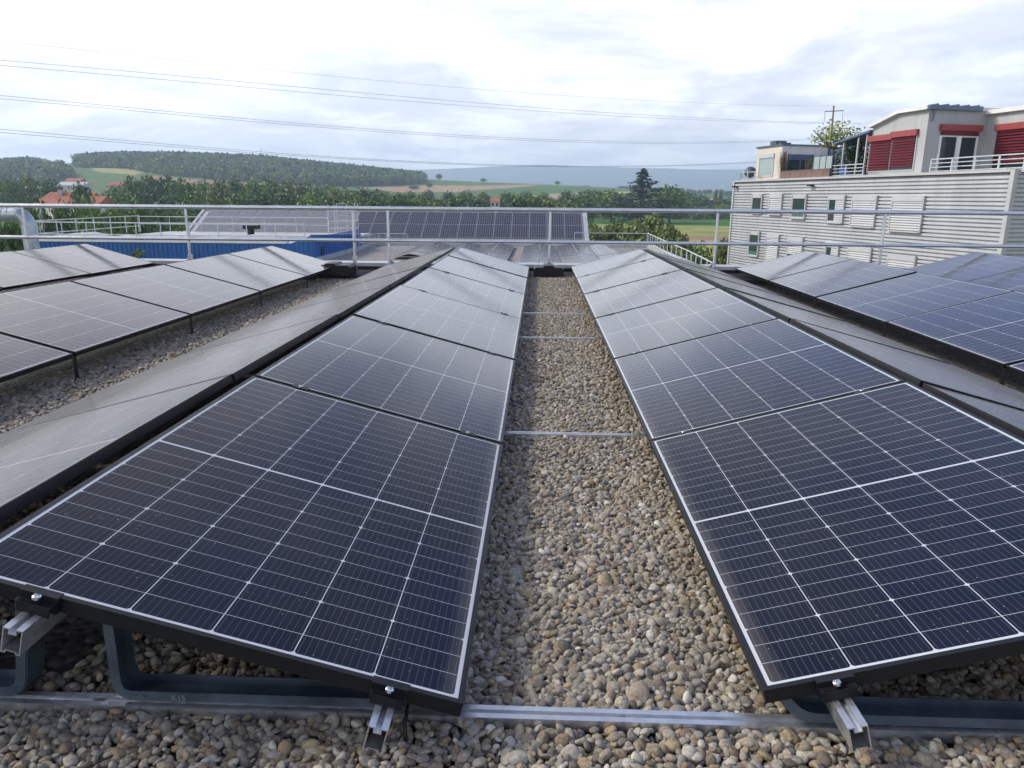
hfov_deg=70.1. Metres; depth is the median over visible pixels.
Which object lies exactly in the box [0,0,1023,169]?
sky
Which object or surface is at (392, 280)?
solar panel
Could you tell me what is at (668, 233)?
shrub
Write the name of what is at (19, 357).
solar panel
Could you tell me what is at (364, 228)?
solar panel
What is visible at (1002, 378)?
stay
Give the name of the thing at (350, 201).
tree
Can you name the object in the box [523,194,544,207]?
tree
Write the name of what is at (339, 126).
power line
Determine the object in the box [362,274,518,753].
mounting rail
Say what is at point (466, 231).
solar panel
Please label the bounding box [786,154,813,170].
terrace door
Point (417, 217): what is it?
solar panel
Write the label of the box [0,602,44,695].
bracket
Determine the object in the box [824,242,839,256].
window
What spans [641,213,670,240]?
shrub
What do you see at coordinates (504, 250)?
solar panel
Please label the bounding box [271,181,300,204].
tree
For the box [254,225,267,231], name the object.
solar panel
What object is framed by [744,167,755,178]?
kettle barbecue
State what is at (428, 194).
tree
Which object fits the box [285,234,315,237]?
skylight
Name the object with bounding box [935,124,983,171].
balcony door
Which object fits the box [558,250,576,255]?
solar panel
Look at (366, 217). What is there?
solar panel
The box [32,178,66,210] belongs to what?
tree
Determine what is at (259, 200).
tree
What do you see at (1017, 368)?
solar panel
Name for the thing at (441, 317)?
solar panel
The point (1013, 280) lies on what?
solar panel
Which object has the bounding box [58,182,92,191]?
house
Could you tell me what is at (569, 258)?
solar panel
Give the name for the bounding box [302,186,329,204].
tree
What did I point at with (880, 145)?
window
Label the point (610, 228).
shrub
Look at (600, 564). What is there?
gravel
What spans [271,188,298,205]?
tree
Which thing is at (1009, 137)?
window
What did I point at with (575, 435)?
base bar
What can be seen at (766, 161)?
window
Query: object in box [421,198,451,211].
tree
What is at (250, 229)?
vent
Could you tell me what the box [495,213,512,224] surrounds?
solar panel
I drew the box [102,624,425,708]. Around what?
bracket
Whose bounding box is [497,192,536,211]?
tree
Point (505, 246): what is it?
solar panel
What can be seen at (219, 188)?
tree
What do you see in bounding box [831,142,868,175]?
terrace shrub
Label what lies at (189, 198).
tree
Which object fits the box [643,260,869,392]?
mounting rail
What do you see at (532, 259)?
solar panel
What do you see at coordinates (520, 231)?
solar panel
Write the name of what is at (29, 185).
tree
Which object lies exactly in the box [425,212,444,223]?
solar panel
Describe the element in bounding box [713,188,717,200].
poplar
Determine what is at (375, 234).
guard rail
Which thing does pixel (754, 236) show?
window
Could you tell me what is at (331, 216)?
solar panel
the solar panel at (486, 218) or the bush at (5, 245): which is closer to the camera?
the solar panel at (486, 218)
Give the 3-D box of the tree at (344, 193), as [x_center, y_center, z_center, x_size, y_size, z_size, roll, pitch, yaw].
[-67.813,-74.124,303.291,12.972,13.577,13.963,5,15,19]
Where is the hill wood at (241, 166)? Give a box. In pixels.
[69,150,427,185]
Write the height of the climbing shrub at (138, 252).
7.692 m
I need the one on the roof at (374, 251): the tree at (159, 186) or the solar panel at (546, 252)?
the solar panel at (546, 252)
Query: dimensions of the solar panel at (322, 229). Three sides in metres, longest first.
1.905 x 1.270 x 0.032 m
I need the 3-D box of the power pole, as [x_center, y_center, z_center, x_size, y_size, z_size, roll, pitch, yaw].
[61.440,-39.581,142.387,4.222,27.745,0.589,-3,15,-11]
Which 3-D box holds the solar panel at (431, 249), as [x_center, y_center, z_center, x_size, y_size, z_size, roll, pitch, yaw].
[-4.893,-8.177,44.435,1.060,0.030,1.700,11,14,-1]
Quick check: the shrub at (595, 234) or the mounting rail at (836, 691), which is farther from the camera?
the shrub at (595, 234)
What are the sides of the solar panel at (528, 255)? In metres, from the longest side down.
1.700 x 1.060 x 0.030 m
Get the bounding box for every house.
[34,190,114,223]
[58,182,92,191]
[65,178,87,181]
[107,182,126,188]
[490,198,500,211]
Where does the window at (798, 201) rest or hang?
in the apartment building at (938, 157)
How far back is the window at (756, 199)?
49.55 m
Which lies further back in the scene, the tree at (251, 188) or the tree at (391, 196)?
the tree at (391, 196)
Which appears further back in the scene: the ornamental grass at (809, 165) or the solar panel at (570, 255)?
the ornamental grass at (809, 165)
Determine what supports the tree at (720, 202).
on the ground at (99, 179)
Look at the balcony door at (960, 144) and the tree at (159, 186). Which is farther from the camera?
the tree at (159, 186)
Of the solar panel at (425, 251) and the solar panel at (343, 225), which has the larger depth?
the solar panel at (343, 225)
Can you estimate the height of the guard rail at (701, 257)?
1.120 m
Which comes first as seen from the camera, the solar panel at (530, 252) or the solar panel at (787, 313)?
the solar panel at (787, 313)
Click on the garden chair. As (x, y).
(842, 170)
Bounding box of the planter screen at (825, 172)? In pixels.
[780,168,830,178]
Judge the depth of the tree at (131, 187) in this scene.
264.46 m
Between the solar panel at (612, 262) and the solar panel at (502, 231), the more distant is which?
the solar panel at (502, 231)
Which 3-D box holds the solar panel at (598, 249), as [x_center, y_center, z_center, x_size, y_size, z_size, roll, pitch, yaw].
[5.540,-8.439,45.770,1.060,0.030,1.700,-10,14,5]
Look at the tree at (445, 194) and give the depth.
387.21 m
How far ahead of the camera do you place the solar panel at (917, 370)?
3.99 m
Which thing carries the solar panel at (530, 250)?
on the roof at (374, 251)
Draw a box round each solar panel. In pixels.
[0,251,90,289]
[0,281,189,356]
[0,334,72,382]
[0,374,232,522]
[0,376,502,716]
[6,314,338,431]
[13,244,153,275]
[70,265,259,316]
[165,253,306,292]
[185,285,389,353]
[194,222,217,231]
[202,210,225,221]
[212,222,232,231]
[219,210,242,222]
[227,246,329,277]
[229,225,245,231]
[235,211,258,222]
[253,211,275,222]
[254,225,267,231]
[255,315,514,443]
[264,223,285,231]
[270,211,292,222]
[274,267,420,314]
[282,223,303,232]
[287,211,309,222]
[299,223,320,232]
[304,211,326,222]
[317,223,336,232]
[321,211,342,222]
[329,255,440,290]
[334,223,351,232]
[339,211,359,223]
[353,285,520,359]
[356,212,376,223]
[356,224,371,232]
[363,247,454,275]
[370,224,389,236]
[373,212,393,223]
[386,224,406,236]
[390,212,410,223]
[391,251,413,256]
[402,267,524,318]
[404,224,423,236]
[408,212,427,223]
[410,251,426,255]
[417,249,434,253]
[421,247,440,251]
[422,224,441,236]
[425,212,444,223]
[426,245,445,249]
[429,255,527,293]
[431,244,447,247]
[433,243,451,246]
[440,224,458,237]
[442,212,461,223]
[448,247,528,277]
[457,224,476,237]
[460,212,478,224]
[461,245,478,250]
[464,244,480,248]
[466,243,482,246]
[475,225,493,237]
[477,212,495,224]
[489,254,507,259]
[490,252,508,257]
[492,249,510,255]
[493,225,511,237]
[494,248,511,252]
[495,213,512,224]
[495,246,512,250]
[497,244,513,248]
[511,225,528,237]
[512,213,529,224]
[519,255,538,260]
[519,257,538,261]
[520,252,538,257]
[521,250,538,255]
[522,248,538,252]
[529,225,546,237]
[530,213,546,224]
[540,250,557,255]
[540,252,558,257]
[540,255,559,260]
[540,257,559,262]
[547,213,563,224]
[547,225,564,238]
[557,245,572,248]
[557,247,573,250]
[558,248,575,252]
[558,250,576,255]
[559,253,578,257]
[560,255,580,260]
[561,258,582,262]
[564,213,581,225]
[565,225,582,238]
[571,249,656,277]
[576,257,680,295]
[577,250,595,255]
[579,253,598,258]
[580,255,597,259]
[583,270,717,320]
[588,244,603,247]
[589,245,606,249]
[591,247,609,251]
[593,249,612,253]
[594,288,777,362]
[595,251,614,255]
[598,253,617,258]
[613,318,904,445]
[644,249,741,279]
[650,381,1023,703]
[662,257,780,295]
[687,270,843,320]
[725,288,949,363]
[736,251,851,281]
[769,259,916,298]
[789,319,1023,410]
[816,273,1013,324]
[886,291,1023,368]
[907,252,1023,281]
[922,383,1023,438]
[968,268,1023,291]
[1006,361,1023,376]
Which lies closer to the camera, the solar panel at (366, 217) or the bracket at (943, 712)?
the bracket at (943, 712)
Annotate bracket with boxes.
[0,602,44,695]
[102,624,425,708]
[780,695,1023,728]
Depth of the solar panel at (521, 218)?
54.83 m
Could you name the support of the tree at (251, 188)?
on the ground at (99, 179)
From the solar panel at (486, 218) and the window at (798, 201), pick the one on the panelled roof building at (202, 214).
the solar panel at (486, 218)
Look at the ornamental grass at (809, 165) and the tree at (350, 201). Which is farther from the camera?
the tree at (350, 201)
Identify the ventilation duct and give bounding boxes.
[0,208,39,249]
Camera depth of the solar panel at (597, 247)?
47.45 m
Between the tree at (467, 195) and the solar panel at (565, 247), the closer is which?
the solar panel at (565, 247)
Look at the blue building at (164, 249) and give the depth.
38.13 m
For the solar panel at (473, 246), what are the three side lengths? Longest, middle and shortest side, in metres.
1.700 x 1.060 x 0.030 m
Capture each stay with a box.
[72,356,78,379]
[190,317,193,333]
[883,325,886,336]
[1000,368,1006,384]
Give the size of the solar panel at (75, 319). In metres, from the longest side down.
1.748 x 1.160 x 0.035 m
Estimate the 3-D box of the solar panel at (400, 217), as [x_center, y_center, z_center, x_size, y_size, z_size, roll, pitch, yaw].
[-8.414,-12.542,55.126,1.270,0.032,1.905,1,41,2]
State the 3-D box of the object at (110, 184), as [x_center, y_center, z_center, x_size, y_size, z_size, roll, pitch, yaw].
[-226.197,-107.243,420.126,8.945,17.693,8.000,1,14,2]
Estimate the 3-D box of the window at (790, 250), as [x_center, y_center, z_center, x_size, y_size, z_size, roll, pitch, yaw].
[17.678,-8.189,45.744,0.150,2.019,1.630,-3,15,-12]
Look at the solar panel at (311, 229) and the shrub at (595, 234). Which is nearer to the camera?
the solar panel at (311, 229)
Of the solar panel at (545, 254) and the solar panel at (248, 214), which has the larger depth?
the solar panel at (248, 214)
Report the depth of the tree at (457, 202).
208.15 m
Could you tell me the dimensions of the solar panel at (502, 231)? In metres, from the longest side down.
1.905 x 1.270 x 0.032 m
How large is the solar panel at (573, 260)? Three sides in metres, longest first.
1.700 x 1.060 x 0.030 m
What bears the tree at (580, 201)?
on the ground at (99, 179)
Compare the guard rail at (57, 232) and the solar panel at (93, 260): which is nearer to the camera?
the solar panel at (93, 260)
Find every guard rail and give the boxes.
[0,203,1023,270]
[35,215,140,235]
[36,221,304,237]
[137,216,328,232]
[358,233,407,243]
[574,232,647,240]
[647,233,711,263]
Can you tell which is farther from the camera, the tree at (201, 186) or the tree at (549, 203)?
the tree at (201, 186)
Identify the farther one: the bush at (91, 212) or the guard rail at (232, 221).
the bush at (91, 212)
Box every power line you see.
[0,65,822,123]
[0,95,834,141]
[0,132,756,166]
[1,60,821,122]
[1,129,746,165]
[6,41,789,105]
[7,99,799,143]
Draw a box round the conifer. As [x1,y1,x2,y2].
[606,168,676,221]
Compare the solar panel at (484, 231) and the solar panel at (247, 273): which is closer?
the solar panel at (247, 273)
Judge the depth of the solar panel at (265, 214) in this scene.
55.49 m
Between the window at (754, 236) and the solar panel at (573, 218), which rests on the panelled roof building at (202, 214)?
the solar panel at (573, 218)
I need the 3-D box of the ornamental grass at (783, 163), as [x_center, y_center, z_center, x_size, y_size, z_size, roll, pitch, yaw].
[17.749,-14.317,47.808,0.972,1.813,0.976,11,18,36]
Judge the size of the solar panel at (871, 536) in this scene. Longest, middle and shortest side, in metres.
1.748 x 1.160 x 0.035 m
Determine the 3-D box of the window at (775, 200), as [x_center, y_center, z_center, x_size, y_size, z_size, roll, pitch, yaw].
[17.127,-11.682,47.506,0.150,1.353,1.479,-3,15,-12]
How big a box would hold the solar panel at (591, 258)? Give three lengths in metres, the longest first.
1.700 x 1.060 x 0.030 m
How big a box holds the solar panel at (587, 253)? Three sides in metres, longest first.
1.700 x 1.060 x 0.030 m
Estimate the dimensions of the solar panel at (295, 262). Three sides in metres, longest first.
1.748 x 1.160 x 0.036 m
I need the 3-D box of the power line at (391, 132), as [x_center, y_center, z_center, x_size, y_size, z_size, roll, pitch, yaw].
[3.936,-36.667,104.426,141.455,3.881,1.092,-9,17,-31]
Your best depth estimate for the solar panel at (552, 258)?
38.79 m
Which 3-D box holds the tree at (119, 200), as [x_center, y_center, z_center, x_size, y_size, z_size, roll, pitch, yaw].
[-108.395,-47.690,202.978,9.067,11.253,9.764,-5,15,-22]
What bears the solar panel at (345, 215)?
on the panelled roof building at (202, 214)
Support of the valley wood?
on the ground at (99, 179)
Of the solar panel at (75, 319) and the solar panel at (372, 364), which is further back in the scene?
the solar panel at (75, 319)
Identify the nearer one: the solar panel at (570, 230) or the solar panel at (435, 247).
the solar panel at (435, 247)
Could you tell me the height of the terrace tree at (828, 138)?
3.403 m
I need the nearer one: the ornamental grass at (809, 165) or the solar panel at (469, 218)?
the ornamental grass at (809, 165)
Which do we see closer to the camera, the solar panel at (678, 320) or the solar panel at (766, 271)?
the solar panel at (678, 320)
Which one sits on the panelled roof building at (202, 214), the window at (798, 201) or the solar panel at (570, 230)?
the solar panel at (570, 230)
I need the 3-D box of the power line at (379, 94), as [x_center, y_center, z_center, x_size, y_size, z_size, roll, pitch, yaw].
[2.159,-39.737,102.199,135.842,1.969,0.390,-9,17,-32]
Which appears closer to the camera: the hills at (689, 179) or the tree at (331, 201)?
the tree at (331, 201)
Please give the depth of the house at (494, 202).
322.59 m
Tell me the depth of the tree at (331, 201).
204.42 m
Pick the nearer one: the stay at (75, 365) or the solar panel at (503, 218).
the stay at (75, 365)
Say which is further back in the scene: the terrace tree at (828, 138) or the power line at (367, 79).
the power line at (367, 79)
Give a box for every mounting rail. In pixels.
[0,259,462,655]
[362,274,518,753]
[584,274,871,751]
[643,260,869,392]
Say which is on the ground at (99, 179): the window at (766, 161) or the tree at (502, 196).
the tree at (502, 196)
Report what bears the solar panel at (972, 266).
on the flat roof building at (365, 267)
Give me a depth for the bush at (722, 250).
64.16 m
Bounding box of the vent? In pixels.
[242,225,260,234]
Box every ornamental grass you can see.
[776,151,791,178]
[805,158,812,169]
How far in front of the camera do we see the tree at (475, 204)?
198.63 m
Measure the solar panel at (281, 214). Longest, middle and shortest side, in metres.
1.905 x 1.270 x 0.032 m
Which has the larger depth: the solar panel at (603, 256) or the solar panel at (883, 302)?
the solar panel at (603, 256)
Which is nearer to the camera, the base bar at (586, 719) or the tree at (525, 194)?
the base bar at (586, 719)
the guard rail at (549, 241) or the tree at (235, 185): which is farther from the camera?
the tree at (235, 185)
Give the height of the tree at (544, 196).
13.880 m
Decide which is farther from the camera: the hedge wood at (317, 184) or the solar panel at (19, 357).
the hedge wood at (317, 184)
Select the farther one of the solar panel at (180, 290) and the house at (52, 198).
the house at (52, 198)
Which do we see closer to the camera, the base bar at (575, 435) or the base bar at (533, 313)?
the base bar at (575, 435)
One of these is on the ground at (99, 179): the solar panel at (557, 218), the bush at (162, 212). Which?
the bush at (162, 212)
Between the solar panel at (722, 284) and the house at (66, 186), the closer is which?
the solar panel at (722, 284)
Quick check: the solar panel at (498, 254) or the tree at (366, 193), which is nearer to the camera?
the solar panel at (498, 254)
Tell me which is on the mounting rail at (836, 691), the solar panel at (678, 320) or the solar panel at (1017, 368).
the solar panel at (678, 320)
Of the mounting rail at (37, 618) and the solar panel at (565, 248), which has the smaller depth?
the mounting rail at (37, 618)
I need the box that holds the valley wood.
[31,193,730,219]
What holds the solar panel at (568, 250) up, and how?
on the roof at (374, 251)
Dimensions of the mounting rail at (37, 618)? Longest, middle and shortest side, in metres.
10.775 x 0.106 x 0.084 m
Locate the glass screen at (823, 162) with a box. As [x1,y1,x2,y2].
[812,155,833,175]
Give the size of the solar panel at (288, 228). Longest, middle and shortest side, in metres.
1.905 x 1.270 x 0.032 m
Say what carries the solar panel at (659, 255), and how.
on the flat roof building at (365, 267)
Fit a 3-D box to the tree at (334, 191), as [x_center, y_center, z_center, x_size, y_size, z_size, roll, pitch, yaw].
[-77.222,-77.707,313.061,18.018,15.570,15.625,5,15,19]
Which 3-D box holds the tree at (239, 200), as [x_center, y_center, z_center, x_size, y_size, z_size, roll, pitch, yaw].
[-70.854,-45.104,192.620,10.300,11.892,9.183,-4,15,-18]
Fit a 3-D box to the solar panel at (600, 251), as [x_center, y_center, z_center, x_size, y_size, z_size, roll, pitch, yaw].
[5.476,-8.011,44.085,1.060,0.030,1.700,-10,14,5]
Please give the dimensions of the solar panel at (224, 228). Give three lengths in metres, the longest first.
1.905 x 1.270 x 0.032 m
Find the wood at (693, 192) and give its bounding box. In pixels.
[633,186,735,200]
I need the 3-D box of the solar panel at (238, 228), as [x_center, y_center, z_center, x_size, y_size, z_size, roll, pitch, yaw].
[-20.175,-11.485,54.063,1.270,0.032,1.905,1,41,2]
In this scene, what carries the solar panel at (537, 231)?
on the panelled roof building at (202, 214)
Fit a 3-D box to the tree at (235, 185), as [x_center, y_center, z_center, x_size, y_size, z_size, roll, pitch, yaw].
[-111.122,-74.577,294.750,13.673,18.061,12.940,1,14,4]
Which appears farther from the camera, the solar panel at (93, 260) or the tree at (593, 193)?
the tree at (593, 193)
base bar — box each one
[0,691,1023,743]
[504,431,645,440]
[519,336,601,340]
[522,312,589,315]
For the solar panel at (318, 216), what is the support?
on the panelled roof building at (202, 214)
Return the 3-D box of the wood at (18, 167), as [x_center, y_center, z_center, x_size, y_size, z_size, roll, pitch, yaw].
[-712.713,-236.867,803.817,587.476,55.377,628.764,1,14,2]
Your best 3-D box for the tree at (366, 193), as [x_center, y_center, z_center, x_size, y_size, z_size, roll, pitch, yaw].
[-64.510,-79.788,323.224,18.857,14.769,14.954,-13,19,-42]
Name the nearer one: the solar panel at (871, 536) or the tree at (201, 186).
the solar panel at (871, 536)
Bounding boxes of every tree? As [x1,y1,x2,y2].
[0,176,30,221]
[17,175,41,210]
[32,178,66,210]
[70,179,97,226]
[101,184,132,210]
[106,192,131,221]
[118,175,149,196]
[125,188,158,220]
[139,174,158,198]
[149,173,178,199]
[153,192,190,226]
[163,177,207,202]
[173,190,210,230]
[192,179,212,199]
[201,179,234,203]
[203,194,230,210]
[223,190,257,209]
[225,176,245,196]
[233,177,267,200]
[250,193,275,204]
[260,178,279,199]
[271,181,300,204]
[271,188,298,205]
[294,182,312,201]
[294,190,327,210]
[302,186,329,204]
[320,184,343,198]
[320,193,346,210]
[337,189,362,203]
[338,193,373,210]
[351,187,374,202]
[366,189,389,202]
[366,194,389,205]
[382,191,415,205]
[385,193,414,206]
[404,190,419,203]
[411,195,433,211]
[420,189,436,200]
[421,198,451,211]
[439,190,455,202]
[443,194,466,211]
[457,189,475,211]
[459,196,493,211]
[476,192,490,211]
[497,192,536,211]
[498,191,513,205]
[518,190,533,199]
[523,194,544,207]
[537,192,552,200]
[540,198,564,212]
[557,189,573,204]
[558,191,602,224]
[584,190,606,217]
[590,189,634,221]
[652,183,692,222]
[686,194,714,208]
[713,198,731,208]
[808,119,865,174]
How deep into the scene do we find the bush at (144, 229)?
77.33 m
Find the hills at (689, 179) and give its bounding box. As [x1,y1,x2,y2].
[65,163,753,191]
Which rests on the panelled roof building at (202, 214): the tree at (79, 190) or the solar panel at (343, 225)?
the solar panel at (343, 225)
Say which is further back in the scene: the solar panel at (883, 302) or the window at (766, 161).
the window at (766, 161)
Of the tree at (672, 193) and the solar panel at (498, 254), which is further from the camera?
the tree at (672, 193)
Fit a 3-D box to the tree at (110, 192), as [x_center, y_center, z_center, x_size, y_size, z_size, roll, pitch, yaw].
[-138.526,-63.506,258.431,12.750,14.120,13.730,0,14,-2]
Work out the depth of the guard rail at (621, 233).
49.16 m
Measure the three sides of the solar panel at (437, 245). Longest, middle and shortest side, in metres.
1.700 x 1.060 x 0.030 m
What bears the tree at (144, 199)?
on the ground at (99, 179)
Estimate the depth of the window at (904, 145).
38.00 m
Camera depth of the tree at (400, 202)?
194.22 m
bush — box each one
[0,222,13,251]
[2,221,23,250]
[28,197,65,235]
[51,198,79,233]
[68,194,114,235]
[103,197,135,235]
[125,199,159,233]
[143,202,185,232]
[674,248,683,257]
[684,240,718,263]
[713,235,728,264]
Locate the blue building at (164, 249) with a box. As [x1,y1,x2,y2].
[39,229,371,258]
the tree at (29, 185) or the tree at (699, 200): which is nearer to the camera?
the tree at (29, 185)
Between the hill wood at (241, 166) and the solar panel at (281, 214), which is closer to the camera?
the solar panel at (281, 214)
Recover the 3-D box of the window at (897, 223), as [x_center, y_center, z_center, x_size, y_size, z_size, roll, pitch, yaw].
[19.673,-8.487,36.444,0.150,1.778,2.207,-3,15,-12]
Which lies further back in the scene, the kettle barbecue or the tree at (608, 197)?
the tree at (608, 197)
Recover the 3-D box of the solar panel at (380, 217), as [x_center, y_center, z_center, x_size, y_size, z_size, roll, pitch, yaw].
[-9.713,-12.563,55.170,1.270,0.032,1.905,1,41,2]
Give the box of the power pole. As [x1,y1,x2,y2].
[824,106,843,144]
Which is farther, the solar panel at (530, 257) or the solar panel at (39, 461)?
the solar panel at (530, 257)
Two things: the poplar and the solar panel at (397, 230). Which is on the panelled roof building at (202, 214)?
the solar panel at (397, 230)
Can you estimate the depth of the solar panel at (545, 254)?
40.47 m
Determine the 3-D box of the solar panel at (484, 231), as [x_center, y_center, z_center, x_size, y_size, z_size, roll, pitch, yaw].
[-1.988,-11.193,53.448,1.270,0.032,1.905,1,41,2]
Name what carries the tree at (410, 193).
on the ground at (99, 179)
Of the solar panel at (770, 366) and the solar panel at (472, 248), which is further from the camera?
the solar panel at (472, 248)
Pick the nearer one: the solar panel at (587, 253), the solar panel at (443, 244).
the solar panel at (587, 253)
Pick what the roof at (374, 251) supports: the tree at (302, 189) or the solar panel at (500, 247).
the solar panel at (500, 247)
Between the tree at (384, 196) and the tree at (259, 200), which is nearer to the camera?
the tree at (259, 200)
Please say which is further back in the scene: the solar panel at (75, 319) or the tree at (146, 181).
the tree at (146, 181)
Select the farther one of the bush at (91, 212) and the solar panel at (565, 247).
the bush at (91, 212)
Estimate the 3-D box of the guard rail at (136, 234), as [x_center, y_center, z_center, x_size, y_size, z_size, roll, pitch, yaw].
[-18.403,-8.154,39.306,14.654,1.113,0.058,1,14,2]
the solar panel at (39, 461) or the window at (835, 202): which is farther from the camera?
the window at (835, 202)
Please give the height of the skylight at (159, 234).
0.200 m
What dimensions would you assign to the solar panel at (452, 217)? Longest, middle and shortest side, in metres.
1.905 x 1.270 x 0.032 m
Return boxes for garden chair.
[839,167,850,175]
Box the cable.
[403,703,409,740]
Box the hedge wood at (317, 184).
[133,181,346,190]
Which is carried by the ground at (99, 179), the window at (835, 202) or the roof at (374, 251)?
the roof at (374, 251)
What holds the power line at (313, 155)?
attached to the power pole
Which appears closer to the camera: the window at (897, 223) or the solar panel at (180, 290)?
the solar panel at (180, 290)
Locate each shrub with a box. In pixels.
[37,203,44,235]
[130,248,144,257]
[588,222,612,240]
[599,219,628,240]
[616,217,655,240]
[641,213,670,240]
[654,223,694,251]
[670,232,698,258]
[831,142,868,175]
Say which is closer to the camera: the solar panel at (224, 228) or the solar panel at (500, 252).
the solar panel at (500, 252)
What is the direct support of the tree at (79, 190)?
on the ground at (99, 179)
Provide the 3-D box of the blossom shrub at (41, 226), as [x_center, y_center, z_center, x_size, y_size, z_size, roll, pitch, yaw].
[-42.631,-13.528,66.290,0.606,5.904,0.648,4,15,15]
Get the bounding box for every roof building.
[86,258,915,284]
[185,210,588,240]
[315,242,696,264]
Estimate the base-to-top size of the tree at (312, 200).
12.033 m
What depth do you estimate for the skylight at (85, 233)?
44.50 m
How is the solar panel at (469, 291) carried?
on the mounting rail at (388, 697)
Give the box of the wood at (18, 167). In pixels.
[0,155,75,186]
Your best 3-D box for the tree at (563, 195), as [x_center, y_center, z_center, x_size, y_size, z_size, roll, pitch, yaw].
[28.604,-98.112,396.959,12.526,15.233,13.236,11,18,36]
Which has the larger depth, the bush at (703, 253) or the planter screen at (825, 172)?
the bush at (703, 253)
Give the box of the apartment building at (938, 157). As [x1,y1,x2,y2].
[727,103,1023,266]
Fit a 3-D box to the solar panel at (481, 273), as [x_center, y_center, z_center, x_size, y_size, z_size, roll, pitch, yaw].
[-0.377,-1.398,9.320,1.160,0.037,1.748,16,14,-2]
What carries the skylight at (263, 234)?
on the blue building at (164, 249)
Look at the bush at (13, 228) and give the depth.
61.68 m
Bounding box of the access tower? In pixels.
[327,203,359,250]
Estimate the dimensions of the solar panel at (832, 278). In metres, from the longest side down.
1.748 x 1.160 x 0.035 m
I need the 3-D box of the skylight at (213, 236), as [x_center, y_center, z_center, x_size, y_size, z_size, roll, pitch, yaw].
[-18.537,-9.012,44.358,2.600,0.200,3.000,1,14,2]
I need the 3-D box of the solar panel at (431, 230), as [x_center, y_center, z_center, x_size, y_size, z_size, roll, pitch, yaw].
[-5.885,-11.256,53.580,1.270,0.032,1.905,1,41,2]
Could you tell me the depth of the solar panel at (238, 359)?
3.95 m
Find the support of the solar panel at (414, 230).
on the panelled roof building at (202, 214)
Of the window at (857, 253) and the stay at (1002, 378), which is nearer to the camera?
the stay at (1002, 378)
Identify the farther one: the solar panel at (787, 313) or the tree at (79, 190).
the tree at (79, 190)
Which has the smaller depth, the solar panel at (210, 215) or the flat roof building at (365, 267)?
the flat roof building at (365, 267)
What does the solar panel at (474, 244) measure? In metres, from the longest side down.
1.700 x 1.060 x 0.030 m
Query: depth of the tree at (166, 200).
206.03 m
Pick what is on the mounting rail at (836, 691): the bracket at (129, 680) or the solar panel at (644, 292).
the solar panel at (644, 292)
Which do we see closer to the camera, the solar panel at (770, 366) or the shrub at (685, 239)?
the solar panel at (770, 366)
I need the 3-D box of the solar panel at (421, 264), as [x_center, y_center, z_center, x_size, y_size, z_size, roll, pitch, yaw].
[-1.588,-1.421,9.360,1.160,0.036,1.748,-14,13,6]
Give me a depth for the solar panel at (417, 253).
40.69 m
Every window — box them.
[747,230,760,256]
[750,194,763,208]
[757,153,774,176]
[764,233,779,260]
[767,194,783,214]
[786,236,803,255]
[789,194,807,218]
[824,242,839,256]
[825,195,846,223]
[846,247,872,261]
[849,195,878,227]
[866,134,892,171]
[886,253,916,265]
[887,196,925,232]
[888,129,919,171]
[990,121,1023,169]
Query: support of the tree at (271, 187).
on the ground at (99, 179)
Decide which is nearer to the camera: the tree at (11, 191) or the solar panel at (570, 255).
the solar panel at (570, 255)
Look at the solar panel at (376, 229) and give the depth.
53.76 m
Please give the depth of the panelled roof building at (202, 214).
53.86 m
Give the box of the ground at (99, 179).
[1,163,733,256]
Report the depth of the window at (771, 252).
48.06 m
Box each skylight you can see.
[54,232,110,235]
[133,233,178,236]
[190,233,236,236]
[238,233,278,237]
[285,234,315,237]
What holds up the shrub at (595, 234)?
on the ground at (99, 179)
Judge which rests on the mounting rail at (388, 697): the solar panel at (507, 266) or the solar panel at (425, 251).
the solar panel at (507, 266)
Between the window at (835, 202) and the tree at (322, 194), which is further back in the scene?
the tree at (322, 194)
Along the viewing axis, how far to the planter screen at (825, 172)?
44.79 m
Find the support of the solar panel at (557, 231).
on the panelled roof building at (202, 214)
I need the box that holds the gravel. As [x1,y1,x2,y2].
[0,274,1023,767]

